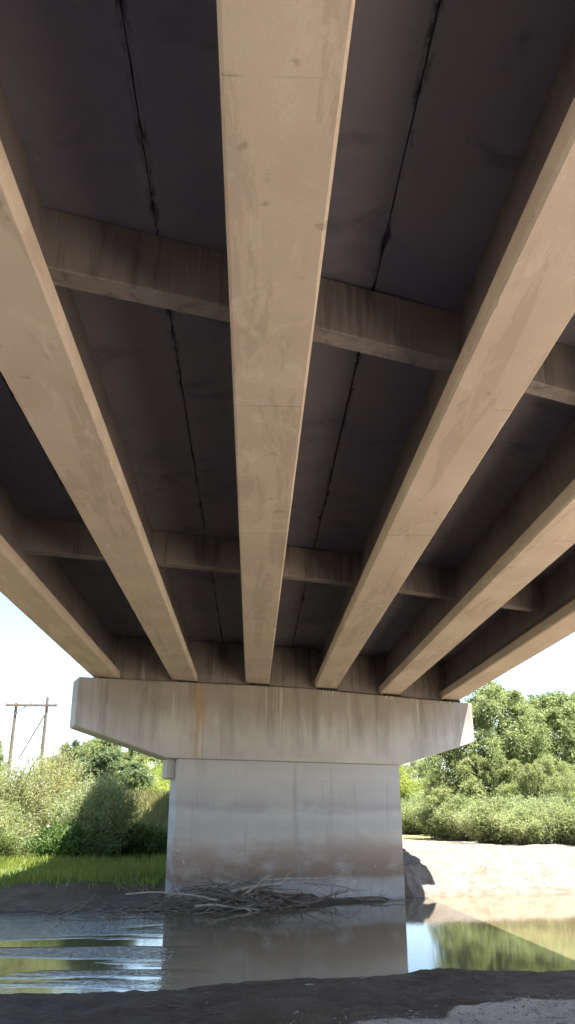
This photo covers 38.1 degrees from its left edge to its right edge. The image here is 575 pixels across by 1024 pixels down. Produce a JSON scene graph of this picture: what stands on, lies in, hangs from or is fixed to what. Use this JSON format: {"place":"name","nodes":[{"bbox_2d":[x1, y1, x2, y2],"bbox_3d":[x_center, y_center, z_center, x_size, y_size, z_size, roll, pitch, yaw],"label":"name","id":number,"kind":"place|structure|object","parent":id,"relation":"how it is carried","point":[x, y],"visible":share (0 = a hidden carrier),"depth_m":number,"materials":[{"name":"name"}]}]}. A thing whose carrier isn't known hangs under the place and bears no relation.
{"place":"outdoors","nodes":[
{"label":"outdoors","id":0,"kind":"place"},
{"bbox_2d":[0,849,166,893],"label":"bank grass","id":1,"kind":"structure","parent":0,"point":[88,870],"depth_m":23.89,"materials":[{"name":"green plant"}]},
{"bbox_2d":[0,892,574,993],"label":"river water","id":2,"kind":"structure","parent":0,"point":[534,932],"depth_m":14.52,"materials":[{"name":"liquid"}]},
{"bbox_2d":[69,677,473,901],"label":"bridge pier","id":3,"kind":"structure","parent":2,"relation":"in","point":[266,779],"depth_m":22.46,"materials":[{"name":"concrete"}]},
{"bbox_2d":[0,0,574,700],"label":"concrete bridge","id":4,"kind":"structure","parent":3,"relation":"on","point":[286,342],"depth_m":7.66,"materials":[{"name":"beige concrete"}]},
{"bbox_2d":[0,808,574,1023],"bbox_3d":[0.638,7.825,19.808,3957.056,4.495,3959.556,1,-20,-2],"label":"ground","id":5,"kind":"structure","parent":0,"point":[438,867],"depth_m":9.77,"materials":[{"name":"beige sand"}]},
{"bbox_2d":[0,740,12,781],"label":"leafy tree","id":6,"kind":"object","parent":5,"relation":"on","point":[1,746],"visible":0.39,"depth_m":60.94,"materials":[{"name":"green plant"}]},
{"bbox_2d":[0,796,43,857],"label":"willow shrub","id":7,"kind":"object","parent":5,"relation":"on","point":[12,830],"visible":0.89,"depth_m":29.05,"materials":[{"name":"green plant"}]},
{"bbox_2d":[5,697,56,779],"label":"utility pole frame","id":8,"kind":"object","parent":5,"relation":"on","point":[46,705],"visible":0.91,"depth_m":86.60,"materials":[{"name":"brown wood"}]},
{"bbox_2d":[0,744,74,844],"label":"willow shrub","id":9,"kind":"object","parent":5,"relation":"on","point":[8,789],"visible":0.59,"depth_m":31.65,"materials":[{"name":"green plant"}]},
{"bbox_2d":[2,736,97,852],"bbox_3d":[-9.816,11.396,33.580,5.067,4.788,5.319,-10,-23,25],"label":"willow shrub","id":10,"kind":"object","parent":5,"relation":"on","point":[62,776],"visible":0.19,"depth_m":33.48,"materials":[{"name":"green plant"}]},
{"bbox_2d":[36,739,102,774],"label":"leafy tree","id":11,"kind":"object","parent":5,"relation":"on","point":[75,743],"visible":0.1,"depth_m":79.65,"materials":[{"name":"green plant"}]},
{"bbox_2d":[19,820,128,858],"bbox_3d":[-7.340,11.371,28.697,3.563,1.472,2.661,-5,-21,14],"label":"leafy weed","id":12,"kind":"object","parent":5,"relation":"on","point":[61,841],"visible":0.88,"depth_m":28.28,"materials":[{"name":"green plant"}]},
{"bbox_2d":[39,770,149,857],"bbox_3d":[-7.061,10.961,30.282,3.914,3.238,3.461,1,-20,-2],"label":"willow shrub","id":13,"kind":"object","parent":5,"relation":"on","point":[100,809],"visible":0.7,"depth_m":29.98,"materials":[{"name":"green plant"}]},
{"bbox_2d":[44,787,169,834],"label":"bush","id":14,"kind":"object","parent":5,"relation":"on","point":[158,800],"depth_m":48.55,"materials":[{"name":"green plant"}]},
{"bbox_2d":[63,746,157,790],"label":"leafy tree","id":15,"kind":"object","parent":5,"relation":"on","point":[136,772],"visible":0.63,"depth_m":61.79,"materials":[{"name":"green plant"}]},
{"bbox_2d":[68,737,157,791],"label":"leafy tree","id":16,"kind":"object","parent":5,"relation":"on","point":[89,747],"visible":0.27,"depth_m":72.12,"materials":[{"name":"green plant"}]},
{"bbox_2d":[100,751,169,791],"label":"willow shrub","id":17,"kind":"object","parent":5,"relation":"on","point":[161,784],"visible":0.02,"depth_m":89.44,"materials":[{"name":"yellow plant"}]},
{"bbox_2d":[113,821,167,858],"bbox_3d":[-5.415,12.130,30.704,2.789,1.399,2.354,1,-20,-2],"label":"leafy weed","id":18,"kind":"object","parent":5,"relation":"on","point":[150,840],"visible":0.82,"depth_m":30.20,"materials":[{"name":"green plant"}]},
{"bbox_2d":[124,751,162,772],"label":"leafy tree","id":19,"kind":"object","parent":5,"relation":"on","point":[156,761],"visible":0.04,"depth_m":123.45,"materials":[{"name":"green plant"}]},
{"bbox_2d":[145,758,169,791],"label":"willow shrub","id":20,"kind":"object","parent":5,"relation":"on","point":[158,771],"visible":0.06,"depth_m":98.09,"materials":[{"name":"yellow plant"}]},
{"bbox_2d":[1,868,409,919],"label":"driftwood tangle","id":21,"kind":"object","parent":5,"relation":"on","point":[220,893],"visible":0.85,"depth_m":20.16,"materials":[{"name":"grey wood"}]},
{"bbox_2d":[125,891,206,897],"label":"driftwood branch","id":22,"kind":"object","parent":21,"relation":"on","point":[163,892],"visible":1,"depth_m":19.38,"materials":[{"name":"wood"}]},
{"bbox_2d":[167,873,216,900],"bbox_3d":[-2.312,9.020,20.025,1.257,0.630,0.098,0,-20,1],"label":"driftwood branch","id":23,"kind":"object","parent":21,"relation":"on","point":[212,899],"visible":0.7,"depth_m":19.94,"materials":[{"name":"grey wood"}]},
{"bbox_2d":[194,903,259,911],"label":"driftwood branch","id":24,"kind":"object","parent":21,"relation":"on","point":[219,905],"visible":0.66,"depth_m":19.59,"materials":[{"name":"wood"}]},
{"bbox_2d":[242,870,274,895],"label":"driftwood branch","id":25,"kind":"object","parent":21,"relation":"on","point":[263,879],"visible":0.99,"depth_m":20.83,"materials":[{"name":"grey wood"}]},
{"bbox_2d":[238,882,282,902],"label":"driftwood branch","id":26,"kind":"object","parent":21,"relation":"on","point":[279,901],"visible":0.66,"depth_m":20.68,"materials":[{"name":"grey wood"}]},
{"bbox_2d":[231,877,307,892],"bbox_3d":[-0.494,9.402,21.062,2.074,0.387,0.543,12,-23,-29],"label":"driftwood branch","id":27,"kind":"object","parent":21,"relation":"on","point":[261,885],"visible":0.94,"depth_m":20.89,"materials":[{"name":"grey wood"}]},
{"bbox_2d":[264,862,345,886],"bbox_3d":[0.504,9.357,21.556,2.290,0.689,0.384,7,-22,-19],"label":"driftwood branch","id":28,"kind":"object","parent":21,"relation":"on","point":[285,878],"visible":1,"depth_m":21.44,"materials":[{"name":"grey wood"}]},
{"bbox_2d":[301,883,362,898],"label":"driftwood branch","id":29,"kind":"object","parent":21,"relation":"on","point":[329,885],"visible":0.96,"depth_m":21.71,"materials":[{"name":"grey wood"}]},
{"bbox_2d":[316,887,348,899],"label":"driftwood branch","id":30,"kind":"object","parent":21,"relation":"on","point":[332,895],"visible":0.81,"depth_m":21.48,"materials":[{"name":"grey wood"}]},
{"bbox_2d":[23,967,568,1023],"bbox_3d":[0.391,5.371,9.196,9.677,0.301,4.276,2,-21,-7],"label":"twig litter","id":31,"kind":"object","parent":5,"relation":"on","point":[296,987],"visible":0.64,"depth_m":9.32,"materials":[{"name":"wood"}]},
{"bbox_2d":[152,986,574,1023],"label":"gravel","id":32,"kind":"structure","parent":5,"relation":"on","point":[413,1016],"depth_m":7.94,"materials":[{"name":"grey gravel"}]},
{"bbox_2d":[356,977,376,978],"bbox_3d":[1.009,5.904,10.537,0.289,0.026,0.035,-2,-21,5],"label":"driftwood stick","id":33,"kind":"object","parent":5,"relation":"on","point":[365,977],"visible":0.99,"depth_m":10.53,"materials":[{"name":"wood"}]},
{"bbox_2d":[399,766,423,802],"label":"yellow shrub","id":34,"kind":"object","parent":5,"relation":"on","point":[407,785],"visible":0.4,"depth_m":89.86,"materials":[{"name":"green plant"}]},
{"bbox_2d":[399,760,440,793],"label":"distant tree","id":35,"kind":"object","parent":5,"relation":"on","point":[413,770],"visible":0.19,"depth_m":117.87,"materials":[{"name":"green plant"}]},
{"bbox_2d":[401,788,439,834],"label":"hedge shrub","id":36,"kind":"object","parent":5,"relation":"on","point":[409,827],"visible":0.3,"depth_m":58.81,"materials":[{"name":"green plant"}]},
{"bbox_2d":[408,802,451,837],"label":"hedge shrub","id":37,"kind":"object","parent":5,"relation":"on","point":[421,818],"visible":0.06,"depth_m":46.83,"materials":[{"name":"green plant"}]},
{"bbox_2d":[431,791,489,840],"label":"hedge shrub","id":38,"kind":"object","parent":5,"relation":"on","point":[446,814],"visible":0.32,"depth_m":40.61,"materials":[{"name":"green plant"}]},
{"bbox_2d":[419,751,538,839],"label":"weeping willow","id":39,"kind":"object","parent":5,"relation":"on","point":[472,784],"visible":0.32,"depth_m":42.42,"materials":[{"name":"green plant"}]},
{"bbox_2d":[418,677,563,828],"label":"cottonwood tree","id":40,"kind":"object","parent":5,"relation":"on","point":[491,703],"visible":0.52,"depth_m":43.91,"materials":[{"name":"green plant"}]},
{"bbox_2d":[449,791,534,843],"bbox_3d":[9.217,13.297,36.161,4.033,2.167,3.723,-11,-23,27],"label":"hedge shrub","id":41,"kind":"object","parent":5,"relation":"on","point":[479,821],"visible":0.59,"depth_m":35.49,"materials":[{"name":"green plant"}]},
{"bbox_2d":[491,791,574,845],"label":"hedge shrub","id":42,"kind":"object","parent":5,"relation":"on","point":[527,824],"visible":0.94,"depth_m":32.96,"materials":[{"name":"green plant"}]},
{"bbox_2d":[497,754,574,809],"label":"weeping willow","id":43,"kind":"object","parent":5,"relation":"on","point":[548,774],"visible":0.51,"depth_m":39.56,"materials":[{"name":"green plant"}]},
{"bbox_2d":[509,687,574,798],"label":"cottonwood tree","id":44,"kind":"object","parent":5,"relation":"on","point":[557,711],"visible":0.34,"depth_m":46.42,"materials":[{"name":"green plant"}]},
{"bbox_2d":[527,690,563,780],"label":"dark tree","id":45,"kind":"object","parent":5,"relation":"on","point":[536,695],"visible":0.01,"depth_m":59.26,"materials":[{"name":"green plant"}]},
{"bbox_2d":[547,795,574,844],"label":"hedge shrub","id":46,"kind":"object","parent":5,"relation":"on","point":[569,832],"visible":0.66,"depth_m":32.72,"materials":[{"name":"green plant"}]},
{"bbox_2d":[0,592,574,788],"label":"sky","id":47,"kind":"structure","parent":0,"point":[34,668],"materials":[{"name":"white"}]}
]}

